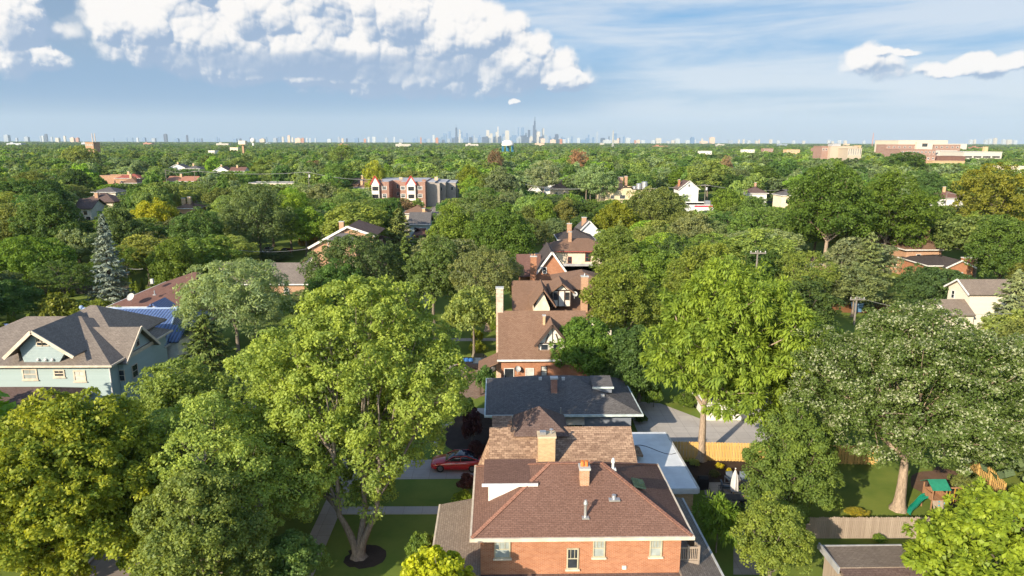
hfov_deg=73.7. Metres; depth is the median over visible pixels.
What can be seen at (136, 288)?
cypress
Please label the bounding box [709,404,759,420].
garage door
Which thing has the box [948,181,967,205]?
deciduous tree
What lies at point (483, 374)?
shrub
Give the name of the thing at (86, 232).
deciduous tree
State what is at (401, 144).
warehouse
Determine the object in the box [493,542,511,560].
window
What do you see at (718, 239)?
deciduous tree
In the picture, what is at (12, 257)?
deciduous tree
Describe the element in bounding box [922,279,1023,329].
cream house
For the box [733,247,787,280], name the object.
deciduous tree
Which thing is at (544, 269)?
window
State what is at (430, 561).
deciduous tree
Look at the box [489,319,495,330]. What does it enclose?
shrub
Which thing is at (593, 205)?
deciduous tree
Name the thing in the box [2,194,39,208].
deciduous tree
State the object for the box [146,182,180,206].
deciduous tree
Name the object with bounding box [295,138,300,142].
tower block
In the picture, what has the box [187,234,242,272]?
deciduous tree
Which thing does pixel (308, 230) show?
deciduous tree
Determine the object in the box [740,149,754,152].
building
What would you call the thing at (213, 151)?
building
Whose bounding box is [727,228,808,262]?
deciduous tree
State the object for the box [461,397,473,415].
shrub
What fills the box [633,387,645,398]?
shrub
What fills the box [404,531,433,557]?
shrub
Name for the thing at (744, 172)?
deciduous tree
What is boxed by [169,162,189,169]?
gabled house
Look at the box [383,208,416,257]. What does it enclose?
pine tree
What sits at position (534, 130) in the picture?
skyscraper
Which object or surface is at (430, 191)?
apartment block
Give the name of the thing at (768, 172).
deciduous tree
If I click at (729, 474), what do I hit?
patio armchair
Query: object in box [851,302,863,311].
waste bin
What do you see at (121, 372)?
window
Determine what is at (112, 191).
hip roof house
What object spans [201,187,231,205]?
deciduous tree
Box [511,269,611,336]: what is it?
tudor house
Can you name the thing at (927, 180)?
deciduous tree
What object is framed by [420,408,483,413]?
front path
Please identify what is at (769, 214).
deciduous tree
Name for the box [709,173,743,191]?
deciduous tree
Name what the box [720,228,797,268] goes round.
deciduous tree
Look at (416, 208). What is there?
hip roof house
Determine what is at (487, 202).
deciduous tree
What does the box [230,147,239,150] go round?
building
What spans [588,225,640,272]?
deciduous tree
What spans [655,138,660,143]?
tower block
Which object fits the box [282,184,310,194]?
deciduous tree
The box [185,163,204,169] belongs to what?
gabled house
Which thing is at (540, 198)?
deciduous tree
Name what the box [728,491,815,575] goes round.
deciduous tree
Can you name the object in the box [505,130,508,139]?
skyscraper
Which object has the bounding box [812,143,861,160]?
office block
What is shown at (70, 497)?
deciduous tree
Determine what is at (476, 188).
deciduous tree
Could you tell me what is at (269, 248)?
parked car
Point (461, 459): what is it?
parked car
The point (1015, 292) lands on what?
spruce tree
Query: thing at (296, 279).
brick house
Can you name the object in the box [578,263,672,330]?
deciduous tree
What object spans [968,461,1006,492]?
wood fence
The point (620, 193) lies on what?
house
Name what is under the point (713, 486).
patio
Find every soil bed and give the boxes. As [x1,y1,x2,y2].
[459,370,486,398]
[832,303,891,312]
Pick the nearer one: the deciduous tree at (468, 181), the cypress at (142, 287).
the cypress at (142, 287)
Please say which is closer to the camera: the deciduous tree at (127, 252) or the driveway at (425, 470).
the driveway at (425, 470)
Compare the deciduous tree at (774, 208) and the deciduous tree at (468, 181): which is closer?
the deciduous tree at (774, 208)
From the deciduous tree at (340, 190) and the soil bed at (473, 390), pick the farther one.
the deciduous tree at (340, 190)
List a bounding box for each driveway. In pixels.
[343,459,473,479]
[632,402,776,456]
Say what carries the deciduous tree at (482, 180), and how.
on the ground
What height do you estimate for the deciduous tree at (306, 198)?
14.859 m
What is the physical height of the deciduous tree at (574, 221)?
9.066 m
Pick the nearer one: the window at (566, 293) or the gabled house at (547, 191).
the window at (566, 293)
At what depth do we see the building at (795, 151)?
1239.34 m
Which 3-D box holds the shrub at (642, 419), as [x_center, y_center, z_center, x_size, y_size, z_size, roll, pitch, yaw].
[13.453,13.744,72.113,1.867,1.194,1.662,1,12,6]
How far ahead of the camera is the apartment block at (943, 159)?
701.99 m
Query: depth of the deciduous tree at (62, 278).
115.56 m
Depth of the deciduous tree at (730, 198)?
228.65 m
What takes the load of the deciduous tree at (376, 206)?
on the ground
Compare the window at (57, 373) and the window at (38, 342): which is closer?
the window at (38, 342)
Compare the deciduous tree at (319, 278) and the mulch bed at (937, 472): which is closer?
the mulch bed at (937, 472)
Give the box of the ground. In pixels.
[0,141,1023,575]
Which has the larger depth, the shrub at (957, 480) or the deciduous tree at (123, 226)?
the deciduous tree at (123, 226)
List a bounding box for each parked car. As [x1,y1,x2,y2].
[263,247,273,250]
[281,248,292,253]
[431,449,480,472]
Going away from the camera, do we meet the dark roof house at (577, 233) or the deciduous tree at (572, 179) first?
the dark roof house at (577, 233)
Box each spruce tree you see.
[85,213,136,303]
[974,269,1023,337]
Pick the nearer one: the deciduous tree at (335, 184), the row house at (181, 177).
the deciduous tree at (335, 184)
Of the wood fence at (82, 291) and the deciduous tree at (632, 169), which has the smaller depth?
the wood fence at (82, 291)
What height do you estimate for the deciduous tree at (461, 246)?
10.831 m
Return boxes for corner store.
[685,200,713,212]
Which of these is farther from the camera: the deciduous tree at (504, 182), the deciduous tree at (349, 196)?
the deciduous tree at (504, 182)
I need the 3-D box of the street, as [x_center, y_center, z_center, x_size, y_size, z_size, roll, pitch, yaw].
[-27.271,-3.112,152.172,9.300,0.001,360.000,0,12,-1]
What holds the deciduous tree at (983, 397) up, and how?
on the ground
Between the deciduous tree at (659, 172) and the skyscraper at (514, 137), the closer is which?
the deciduous tree at (659, 172)
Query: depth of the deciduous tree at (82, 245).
138.68 m
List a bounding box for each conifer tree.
[162,313,252,428]
[395,236,419,291]
[657,243,678,306]
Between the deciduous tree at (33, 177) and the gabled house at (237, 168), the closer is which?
the deciduous tree at (33, 177)
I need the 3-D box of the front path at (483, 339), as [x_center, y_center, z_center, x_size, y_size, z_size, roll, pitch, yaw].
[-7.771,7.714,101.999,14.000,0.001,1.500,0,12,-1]
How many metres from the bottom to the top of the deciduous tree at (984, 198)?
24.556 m
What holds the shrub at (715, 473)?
on the mulch bed at (704, 468)
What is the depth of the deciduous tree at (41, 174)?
281.44 m
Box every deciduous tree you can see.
[0,177,10,189]
[0,178,33,198]
[0,191,24,207]
[0,202,35,247]
[0,235,81,285]
[0,270,26,287]
[0,279,44,315]
[0,386,169,575]
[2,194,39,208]
[7,193,95,253]
[11,171,49,187]
[15,179,72,201]
[22,170,56,180]
[26,258,98,294]
[52,228,98,280]
[57,145,102,162]
[57,168,95,188]
[60,186,77,203]
[64,184,95,198]
[72,220,97,262]
[88,243,145,292]
[95,203,150,274]
[99,390,338,572]
[113,234,176,285]
[120,217,169,239]
[121,355,242,456]
[129,231,170,275]
[129,462,276,575]
[130,185,174,206]
[130,197,179,224]
[145,236,202,285]
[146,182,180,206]
[153,217,182,239]
[162,184,199,211]
[165,206,224,265]
[169,185,196,207]
[170,256,297,355]
[186,181,210,201]
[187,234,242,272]
[199,234,259,261]
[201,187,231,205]
[203,274,477,561]
[210,195,231,213]
[210,405,320,503]
[216,183,298,260]
[218,203,271,250]
[221,292,295,338]
[232,187,257,206]
[251,189,292,246]
[252,527,332,575]
[257,181,278,188]
[264,184,286,193]
[269,192,305,248]
[275,189,309,236]
[280,289,314,318]
[281,206,325,255]
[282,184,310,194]
[285,186,305,203]
[296,230,409,314]
[302,182,339,205]
[302,258,368,317]
[305,209,334,240]
[307,198,333,237]
[312,179,341,197]
[318,164,356,182]
[318,201,391,238]
[318,202,339,218]
[323,191,359,216]
[327,144,359,161]
[329,187,359,197]
[338,193,360,203]
[348,200,403,227]
[349,189,373,200]
[355,199,380,209]
[359,288,424,326]
[362,159,386,188]
[368,313,436,356]
[381,197,405,229]
[386,262,434,286]
[393,169,431,177]
[400,544,475,575]
[401,235,458,323]
[410,237,477,270]
[411,237,427,255]
[425,202,481,251]
[434,203,488,220]
[435,198,460,211]
[439,198,466,215]
[441,284,495,356]
[446,245,523,331]
[447,207,481,225]
[455,164,479,189]
[456,190,503,208]
[457,175,480,193]
[461,186,488,203]
[461,203,498,214]
[464,201,537,264]
[474,174,497,189]
[479,187,509,198]
[483,166,520,193]
[485,148,504,165]
[490,193,518,211]
[498,217,552,246]
[501,191,525,204]
[509,196,540,213]
[517,205,538,222]
[524,159,563,192]
[530,194,550,205]
[534,199,555,242]
[541,217,566,240]
[548,316,619,375]
[549,197,591,215]
[550,194,581,204]
[551,197,577,225]
[567,149,588,166]
[567,212,599,227]
[568,170,597,199]
[572,163,619,198]
[578,199,606,216]
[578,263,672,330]
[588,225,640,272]
[592,200,641,230]
[595,199,631,222]
[597,251,649,278]
[601,324,677,402]
[621,248,693,303]
[623,173,655,187]
[624,165,655,178]
[625,185,690,224]
[627,220,657,243]
[631,219,673,242]
[632,232,687,254]
[638,252,831,462]
[647,232,698,257]
[650,167,673,180]
[661,241,752,299]
[666,166,703,186]
[668,210,715,243]
[670,210,694,226]
[685,160,735,199]
[688,232,736,256]
[689,233,723,244]
[698,210,721,219]
[701,217,727,234]
[708,187,743,212]
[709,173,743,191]
[710,211,735,231]
[719,155,732,167]
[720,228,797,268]
[725,168,750,183]
[726,207,776,239]
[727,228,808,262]
[728,207,782,234]
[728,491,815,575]
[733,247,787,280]
[737,196,769,211]
[738,206,786,216]
[739,402,845,523]
[746,165,780,181]
[762,208,823,243]
[771,250,840,285]
[777,298,1023,513]
[780,205,849,253]
[782,161,885,269]
[782,174,809,188]
[784,317,843,381]
[788,275,845,326]
[816,237,904,274]
[820,225,865,266]
[826,262,889,316]
[851,169,945,270]
[855,311,907,338]
[863,176,883,193]
[883,152,928,169]
[891,262,975,303]
[899,476,1023,575]
[915,171,947,192]
[919,185,941,204]
[921,206,970,254]
[933,215,1012,277]
[936,205,984,249]
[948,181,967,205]
[949,162,1023,221]
[960,210,988,222]
[963,214,1023,278]
[975,308,1023,337]
[992,317,1023,341]
[1004,261,1023,278]
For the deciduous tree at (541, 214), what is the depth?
188.90 m
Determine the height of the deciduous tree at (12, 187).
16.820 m
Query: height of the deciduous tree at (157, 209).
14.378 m
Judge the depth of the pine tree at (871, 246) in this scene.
119.33 m
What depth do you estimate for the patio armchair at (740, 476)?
59.44 m
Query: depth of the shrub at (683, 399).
75.72 m
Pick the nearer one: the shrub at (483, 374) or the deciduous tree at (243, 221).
the shrub at (483, 374)
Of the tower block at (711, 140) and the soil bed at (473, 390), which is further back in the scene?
the tower block at (711, 140)
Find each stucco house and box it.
[543,230,603,263]
[771,189,790,207]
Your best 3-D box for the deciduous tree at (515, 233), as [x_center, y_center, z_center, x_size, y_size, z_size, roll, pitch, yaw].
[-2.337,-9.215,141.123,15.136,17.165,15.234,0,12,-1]
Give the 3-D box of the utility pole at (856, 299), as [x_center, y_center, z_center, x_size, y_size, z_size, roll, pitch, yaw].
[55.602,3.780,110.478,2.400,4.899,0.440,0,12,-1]
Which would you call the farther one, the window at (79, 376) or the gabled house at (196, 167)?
the gabled house at (196, 167)
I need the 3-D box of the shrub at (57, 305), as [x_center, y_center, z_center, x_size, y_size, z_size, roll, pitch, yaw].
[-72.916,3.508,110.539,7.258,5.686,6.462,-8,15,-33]
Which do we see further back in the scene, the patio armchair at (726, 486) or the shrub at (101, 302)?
the shrub at (101, 302)
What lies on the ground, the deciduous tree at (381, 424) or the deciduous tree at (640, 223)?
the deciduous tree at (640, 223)
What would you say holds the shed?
on the ground
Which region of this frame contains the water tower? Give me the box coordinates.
[502,140,513,151]
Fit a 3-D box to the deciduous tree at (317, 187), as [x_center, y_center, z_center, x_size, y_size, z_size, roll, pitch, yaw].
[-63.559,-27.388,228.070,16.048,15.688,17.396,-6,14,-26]
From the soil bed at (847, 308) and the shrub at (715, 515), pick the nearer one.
the shrub at (715, 515)
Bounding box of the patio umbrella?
[730,468,737,493]
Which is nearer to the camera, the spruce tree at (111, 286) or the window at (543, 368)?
the window at (543, 368)
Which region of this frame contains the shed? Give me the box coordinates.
[817,543,930,575]
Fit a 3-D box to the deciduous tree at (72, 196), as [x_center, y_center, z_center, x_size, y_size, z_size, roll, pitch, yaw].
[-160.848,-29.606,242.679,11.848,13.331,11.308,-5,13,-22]
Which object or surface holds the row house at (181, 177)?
on the ground
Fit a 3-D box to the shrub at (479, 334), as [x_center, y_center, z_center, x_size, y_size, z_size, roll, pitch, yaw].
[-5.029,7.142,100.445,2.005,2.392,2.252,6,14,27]
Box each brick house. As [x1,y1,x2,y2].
[99,174,126,183]
[120,174,142,184]
[176,197,206,214]
[219,263,320,297]
[307,220,390,274]
[352,175,367,187]
[354,180,371,190]
[433,458,723,575]
[478,406,699,512]
[516,242,566,279]
[875,227,947,273]
[897,255,976,275]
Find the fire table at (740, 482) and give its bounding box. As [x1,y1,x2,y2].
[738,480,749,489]
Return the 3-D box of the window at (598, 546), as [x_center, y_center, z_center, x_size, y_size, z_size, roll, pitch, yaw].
[5.196,15.588,40.738,0.892,1.298,0.137,0,12,-1]
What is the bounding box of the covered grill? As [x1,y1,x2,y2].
[697,475,708,489]
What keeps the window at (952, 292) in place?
in the cream house at (971, 299)
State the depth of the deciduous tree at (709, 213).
202.44 m
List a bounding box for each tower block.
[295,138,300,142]
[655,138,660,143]
[709,137,714,143]
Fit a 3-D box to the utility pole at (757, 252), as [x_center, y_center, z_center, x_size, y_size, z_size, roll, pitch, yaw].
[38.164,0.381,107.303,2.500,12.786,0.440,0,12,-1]
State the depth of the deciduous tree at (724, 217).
187.68 m
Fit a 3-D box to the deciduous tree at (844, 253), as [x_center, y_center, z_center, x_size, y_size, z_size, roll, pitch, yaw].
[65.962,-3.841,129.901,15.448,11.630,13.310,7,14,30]
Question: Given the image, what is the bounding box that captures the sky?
[0,0,1023,143]
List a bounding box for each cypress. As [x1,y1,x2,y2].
[5,312,11,323]
[70,286,76,296]
[129,277,134,291]
[134,281,138,292]
[140,278,145,290]
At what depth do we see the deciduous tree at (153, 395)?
58.58 m
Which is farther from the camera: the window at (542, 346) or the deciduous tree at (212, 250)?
the deciduous tree at (212, 250)
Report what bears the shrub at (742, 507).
on the ground
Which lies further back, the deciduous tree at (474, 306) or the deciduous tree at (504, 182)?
the deciduous tree at (504, 182)
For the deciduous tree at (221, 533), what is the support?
on the ground
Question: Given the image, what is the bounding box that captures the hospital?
[874,140,960,156]
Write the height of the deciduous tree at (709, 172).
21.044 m
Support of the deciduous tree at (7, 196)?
on the ground
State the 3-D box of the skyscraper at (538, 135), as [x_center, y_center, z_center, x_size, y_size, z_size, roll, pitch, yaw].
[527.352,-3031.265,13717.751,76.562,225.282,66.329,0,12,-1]
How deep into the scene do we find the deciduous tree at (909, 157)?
492.42 m
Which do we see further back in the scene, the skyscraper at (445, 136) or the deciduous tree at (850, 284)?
the skyscraper at (445, 136)
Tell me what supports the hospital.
on the ground
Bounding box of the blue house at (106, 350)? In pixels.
[0,305,172,429]
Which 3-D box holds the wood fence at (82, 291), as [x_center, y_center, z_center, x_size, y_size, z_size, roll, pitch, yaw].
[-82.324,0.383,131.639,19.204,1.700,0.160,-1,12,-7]
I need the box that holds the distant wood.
[0,141,1023,480]
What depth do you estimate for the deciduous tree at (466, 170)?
294.42 m
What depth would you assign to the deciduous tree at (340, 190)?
225.33 m
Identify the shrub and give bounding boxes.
[35,292,78,315]
[66,298,111,315]
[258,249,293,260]
[297,236,318,245]
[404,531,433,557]
[449,489,471,501]
[456,473,473,490]
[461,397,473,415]
[461,407,482,438]
[468,340,487,352]
[468,440,485,457]
[470,329,483,340]
[475,365,494,391]
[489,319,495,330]
[631,413,647,422]
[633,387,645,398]
[644,385,663,406]
[670,391,696,406]
[691,489,741,552]
[709,469,720,477]
[715,462,724,468]
[735,502,747,517]
[844,506,870,517]
[872,533,887,543]
[947,468,984,490]
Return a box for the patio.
[704,482,785,512]
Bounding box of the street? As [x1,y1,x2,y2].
[84,206,438,575]
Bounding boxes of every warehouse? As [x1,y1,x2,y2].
[6,142,25,144]
[216,142,230,144]
[396,143,411,146]
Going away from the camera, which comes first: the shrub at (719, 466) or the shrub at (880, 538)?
the shrub at (880, 538)
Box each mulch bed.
[343,545,385,568]
[442,413,491,450]
[685,459,767,482]
[911,466,1014,509]
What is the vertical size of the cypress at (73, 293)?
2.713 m
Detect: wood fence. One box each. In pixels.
[37,285,137,294]
[673,441,878,464]
[806,516,1020,537]
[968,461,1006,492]
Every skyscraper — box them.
[3,135,10,141]
[163,134,167,141]
[443,133,446,142]
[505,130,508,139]
[512,135,516,142]
[520,135,524,142]
[533,117,536,142]
[536,131,539,142]
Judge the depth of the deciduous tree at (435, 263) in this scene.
107.71 m
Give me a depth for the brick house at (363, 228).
146.78 m
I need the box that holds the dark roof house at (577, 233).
[554,222,594,240]
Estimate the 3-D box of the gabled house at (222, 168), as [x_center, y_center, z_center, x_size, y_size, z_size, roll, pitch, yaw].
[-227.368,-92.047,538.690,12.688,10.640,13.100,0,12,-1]
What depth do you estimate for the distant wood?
532.91 m
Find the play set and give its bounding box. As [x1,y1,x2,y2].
[907,479,963,515]
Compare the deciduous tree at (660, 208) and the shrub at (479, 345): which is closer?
the shrub at (479, 345)
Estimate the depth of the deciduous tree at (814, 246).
171.08 m
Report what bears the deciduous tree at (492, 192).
on the ground
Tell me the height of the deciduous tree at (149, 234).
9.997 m
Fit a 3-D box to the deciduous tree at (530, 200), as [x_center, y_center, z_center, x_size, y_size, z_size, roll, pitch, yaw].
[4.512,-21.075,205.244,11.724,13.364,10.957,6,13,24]
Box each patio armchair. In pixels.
[720,479,731,492]
[724,471,738,484]
[738,471,748,481]
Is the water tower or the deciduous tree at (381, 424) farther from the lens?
the water tower
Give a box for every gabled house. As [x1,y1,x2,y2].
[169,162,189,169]
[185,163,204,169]
[213,165,229,171]
[229,165,249,171]
[408,208,433,243]
[527,186,541,191]
[542,184,554,193]
[574,217,598,235]
[673,179,699,201]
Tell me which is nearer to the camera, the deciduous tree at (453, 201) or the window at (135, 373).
the window at (135, 373)
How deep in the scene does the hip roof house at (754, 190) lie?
301.40 m
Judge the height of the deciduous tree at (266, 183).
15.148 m
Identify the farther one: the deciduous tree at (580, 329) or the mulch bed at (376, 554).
the deciduous tree at (580, 329)
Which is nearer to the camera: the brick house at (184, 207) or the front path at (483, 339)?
the front path at (483, 339)
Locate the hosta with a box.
[687,458,699,465]
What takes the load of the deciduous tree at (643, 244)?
on the ground
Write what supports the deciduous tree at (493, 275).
on the ground
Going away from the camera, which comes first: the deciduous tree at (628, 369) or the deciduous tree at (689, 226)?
the deciduous tree at (628, 369)
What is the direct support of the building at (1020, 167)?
on the ground
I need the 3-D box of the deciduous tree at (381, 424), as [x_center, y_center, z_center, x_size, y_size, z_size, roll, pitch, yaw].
[-12.652,8.591,51.600,20.236,20.089,15.377,0,12,-1]
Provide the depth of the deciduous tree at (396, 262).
111.31 m
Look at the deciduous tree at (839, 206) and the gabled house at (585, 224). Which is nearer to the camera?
the deciduous tree at (839, 206)
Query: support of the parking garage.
on the ground
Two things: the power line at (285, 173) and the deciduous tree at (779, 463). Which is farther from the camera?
the power line at (285, 173)
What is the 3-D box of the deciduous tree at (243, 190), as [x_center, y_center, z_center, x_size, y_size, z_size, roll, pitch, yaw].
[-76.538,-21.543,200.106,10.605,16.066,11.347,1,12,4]
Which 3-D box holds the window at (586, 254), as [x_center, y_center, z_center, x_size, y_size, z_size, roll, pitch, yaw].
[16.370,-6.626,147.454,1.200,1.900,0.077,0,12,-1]
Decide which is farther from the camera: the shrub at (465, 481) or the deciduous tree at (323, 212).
the deciduous tree at (323, 212)
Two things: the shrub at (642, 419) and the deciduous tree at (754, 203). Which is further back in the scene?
the deciduous tree at (754, 203)
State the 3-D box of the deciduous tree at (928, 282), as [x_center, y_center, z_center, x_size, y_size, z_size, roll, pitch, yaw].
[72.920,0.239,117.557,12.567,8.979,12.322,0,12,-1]
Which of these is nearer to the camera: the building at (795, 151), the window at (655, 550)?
the window at (655, 550)
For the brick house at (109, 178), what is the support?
on the ground
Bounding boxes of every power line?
[167,170,371,179]
[525,184,770,190]
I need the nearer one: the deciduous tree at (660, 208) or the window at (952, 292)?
the window at (952, 292)
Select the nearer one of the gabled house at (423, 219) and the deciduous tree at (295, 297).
the deciduous tree at (295, 297)
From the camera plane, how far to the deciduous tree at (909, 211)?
149.55 m
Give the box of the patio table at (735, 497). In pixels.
[718,494,745,506]
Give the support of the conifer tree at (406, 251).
on the ground
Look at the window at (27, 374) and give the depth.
71.35 m
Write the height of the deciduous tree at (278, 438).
8.757 m
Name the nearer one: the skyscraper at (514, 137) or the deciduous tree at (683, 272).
the deciduous tree at (683, 272)
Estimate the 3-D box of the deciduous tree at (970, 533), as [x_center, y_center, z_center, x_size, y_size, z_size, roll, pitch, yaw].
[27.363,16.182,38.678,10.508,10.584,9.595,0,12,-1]
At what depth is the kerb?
48.19 m
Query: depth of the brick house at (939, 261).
143.31 m
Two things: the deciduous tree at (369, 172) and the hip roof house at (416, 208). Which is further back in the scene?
the deciduous tree at (369, 172)
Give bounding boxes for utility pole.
[750,250,765,272]
[850,296,864,324]
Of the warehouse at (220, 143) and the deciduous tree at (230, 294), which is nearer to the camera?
the deciduous tree at (230, 294)
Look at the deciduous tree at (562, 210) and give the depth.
213.09 m
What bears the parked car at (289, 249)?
on the ground
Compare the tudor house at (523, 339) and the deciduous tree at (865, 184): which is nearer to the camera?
the tudor house at (523, 339)
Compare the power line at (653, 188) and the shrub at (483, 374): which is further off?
the power line at (653, 188)
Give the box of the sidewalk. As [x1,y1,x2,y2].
[307,292,430,575]
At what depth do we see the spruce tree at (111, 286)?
117.43 m
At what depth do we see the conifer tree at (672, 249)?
120.34 m
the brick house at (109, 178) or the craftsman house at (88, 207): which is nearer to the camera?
the craftsman house at (88, 207)
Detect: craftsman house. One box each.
[75,198,106,219]
[89,192,124,207]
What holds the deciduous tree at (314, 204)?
on the ground
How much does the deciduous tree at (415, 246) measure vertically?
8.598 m
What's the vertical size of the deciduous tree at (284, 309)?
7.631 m
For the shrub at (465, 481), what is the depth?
57.38 m
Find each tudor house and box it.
[478,286,587,394]
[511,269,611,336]
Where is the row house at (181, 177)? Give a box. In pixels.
[167,174,201,182]
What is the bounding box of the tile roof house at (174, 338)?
[79,297,214,373]
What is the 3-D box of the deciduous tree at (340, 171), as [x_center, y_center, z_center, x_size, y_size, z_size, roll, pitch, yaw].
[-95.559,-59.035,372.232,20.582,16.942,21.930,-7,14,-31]
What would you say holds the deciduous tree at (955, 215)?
on the ground
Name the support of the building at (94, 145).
on the ground
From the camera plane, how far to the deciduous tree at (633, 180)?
323.54 m
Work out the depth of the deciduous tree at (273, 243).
190.12 m
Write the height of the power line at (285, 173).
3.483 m
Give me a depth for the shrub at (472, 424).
65.50 m
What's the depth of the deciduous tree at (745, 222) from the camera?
162.76 m
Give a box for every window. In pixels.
[21,369,38,380]
[35,338,42,345]
[53,370,65,377]
[73,370,87,382]
[119,370,125,380]
[131,363,138,378]
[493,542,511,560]
[504,368,513,376]
[525,368,533,375]
[540,344,548,349]
[541,366,546,374]
[542,267,546,273]
[553,292,557,299]
[565,292,568,299]
[565,548,579,570]
[585,253,590,261]
[591,541,605,559]
[648,541,662,558]
[951,290,954,298]
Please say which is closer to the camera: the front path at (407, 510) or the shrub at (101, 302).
the front path at (407, 510)
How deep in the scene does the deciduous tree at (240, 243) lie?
149.40 m
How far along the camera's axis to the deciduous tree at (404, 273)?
122.19 m
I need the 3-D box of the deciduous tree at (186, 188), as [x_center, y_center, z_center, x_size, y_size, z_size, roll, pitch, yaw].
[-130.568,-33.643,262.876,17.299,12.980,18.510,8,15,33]
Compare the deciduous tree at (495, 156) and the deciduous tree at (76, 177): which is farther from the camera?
the deciduous tree at (495, 156)
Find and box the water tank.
[238,141,246,152]
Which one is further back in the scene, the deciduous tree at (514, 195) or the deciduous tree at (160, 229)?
the deciduous tree at (514, 195)
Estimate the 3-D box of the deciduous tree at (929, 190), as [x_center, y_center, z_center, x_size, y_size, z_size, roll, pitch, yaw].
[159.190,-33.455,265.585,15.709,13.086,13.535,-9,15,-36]
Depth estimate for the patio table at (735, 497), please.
55.50 m
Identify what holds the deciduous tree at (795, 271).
on the ground
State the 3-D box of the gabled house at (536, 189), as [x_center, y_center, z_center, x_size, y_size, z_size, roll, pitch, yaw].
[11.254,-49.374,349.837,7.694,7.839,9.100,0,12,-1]
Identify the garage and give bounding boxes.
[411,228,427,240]
[563,264,594,271]
[692,384,767,420]
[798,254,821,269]
[940,147,1001,158]
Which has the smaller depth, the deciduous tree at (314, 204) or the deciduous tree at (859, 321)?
the deciduous tree at (859, 321)
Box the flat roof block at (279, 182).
[249,181,294,184]
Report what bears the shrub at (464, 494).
on the ground
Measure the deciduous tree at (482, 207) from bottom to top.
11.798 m
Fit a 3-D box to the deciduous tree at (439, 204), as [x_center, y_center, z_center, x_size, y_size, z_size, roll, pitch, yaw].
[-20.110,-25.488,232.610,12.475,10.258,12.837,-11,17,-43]
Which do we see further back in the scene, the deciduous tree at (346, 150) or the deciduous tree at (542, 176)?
the deciduous tree at (346, 150)
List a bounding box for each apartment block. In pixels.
[370,176,458,207]
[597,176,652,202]
[918,155,965,163]
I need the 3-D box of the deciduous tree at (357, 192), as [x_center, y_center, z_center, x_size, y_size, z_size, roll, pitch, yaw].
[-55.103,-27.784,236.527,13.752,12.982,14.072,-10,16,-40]
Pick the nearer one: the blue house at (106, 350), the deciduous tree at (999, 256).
the blue house at (106, 350)
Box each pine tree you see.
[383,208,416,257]
[837,232,896,308]
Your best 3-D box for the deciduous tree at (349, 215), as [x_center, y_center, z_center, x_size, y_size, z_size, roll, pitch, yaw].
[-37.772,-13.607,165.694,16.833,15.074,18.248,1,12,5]
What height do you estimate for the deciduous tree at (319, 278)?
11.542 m
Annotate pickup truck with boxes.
[458,354,495,371]
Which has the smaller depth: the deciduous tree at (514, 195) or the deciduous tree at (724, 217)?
the deciduous tree at (724, 217)
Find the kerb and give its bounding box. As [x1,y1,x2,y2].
[88,206,433,563]
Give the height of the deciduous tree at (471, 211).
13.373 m
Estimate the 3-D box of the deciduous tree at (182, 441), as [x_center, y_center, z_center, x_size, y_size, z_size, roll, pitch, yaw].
[-19.747,13.235,46.059,13.692,13.038,13.610,8,14,31]
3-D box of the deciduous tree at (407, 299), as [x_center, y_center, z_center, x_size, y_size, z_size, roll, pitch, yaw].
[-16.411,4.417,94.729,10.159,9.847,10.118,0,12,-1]
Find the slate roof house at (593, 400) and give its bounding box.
[484,375,643,426]
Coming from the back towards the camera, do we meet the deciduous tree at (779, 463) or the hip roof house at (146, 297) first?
the hip roof house at (146, 297)
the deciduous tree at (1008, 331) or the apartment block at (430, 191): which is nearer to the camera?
the deciduous tree at (1008, 331)
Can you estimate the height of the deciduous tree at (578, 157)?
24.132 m
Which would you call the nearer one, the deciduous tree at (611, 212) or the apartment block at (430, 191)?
the deciduous tree at (611, 212)
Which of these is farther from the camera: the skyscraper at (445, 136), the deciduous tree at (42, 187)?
the skyscraper at (445, 136)
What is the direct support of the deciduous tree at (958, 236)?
on the ground
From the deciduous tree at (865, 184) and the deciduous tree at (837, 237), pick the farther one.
the deciduous tree at (865, 184)
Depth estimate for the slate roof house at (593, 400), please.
67.44 m
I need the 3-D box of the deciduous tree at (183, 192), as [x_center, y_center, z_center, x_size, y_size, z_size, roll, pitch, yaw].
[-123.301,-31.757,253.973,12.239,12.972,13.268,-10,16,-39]
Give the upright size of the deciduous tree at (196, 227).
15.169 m
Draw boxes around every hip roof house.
[91,187,126,195]
[106,272,237,323]
[115,171,144,183]
[404,205,432,230]
[549,179,568,194]
[744,182,768,202]
[930,186,962,205]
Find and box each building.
[85,142,100,153]
[208,150,217,153]
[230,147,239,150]
[698,151,711,154]
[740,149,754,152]
[761,148,773,151]
[783,149,799,153]
[947,144,966,148]
[994,165,1023,172]
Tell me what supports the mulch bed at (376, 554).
on the ground
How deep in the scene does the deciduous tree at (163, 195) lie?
225.34 m
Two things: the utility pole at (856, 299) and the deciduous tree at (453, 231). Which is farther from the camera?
the deciduous tree at (453, 231)
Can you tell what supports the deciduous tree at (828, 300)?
on the ground
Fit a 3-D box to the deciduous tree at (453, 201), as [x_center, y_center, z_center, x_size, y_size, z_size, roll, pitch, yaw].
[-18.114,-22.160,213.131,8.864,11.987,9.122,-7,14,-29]
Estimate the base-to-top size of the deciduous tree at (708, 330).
19.882 m
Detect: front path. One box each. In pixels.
[342,506,438,513]
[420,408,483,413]
[434,338,495,340]

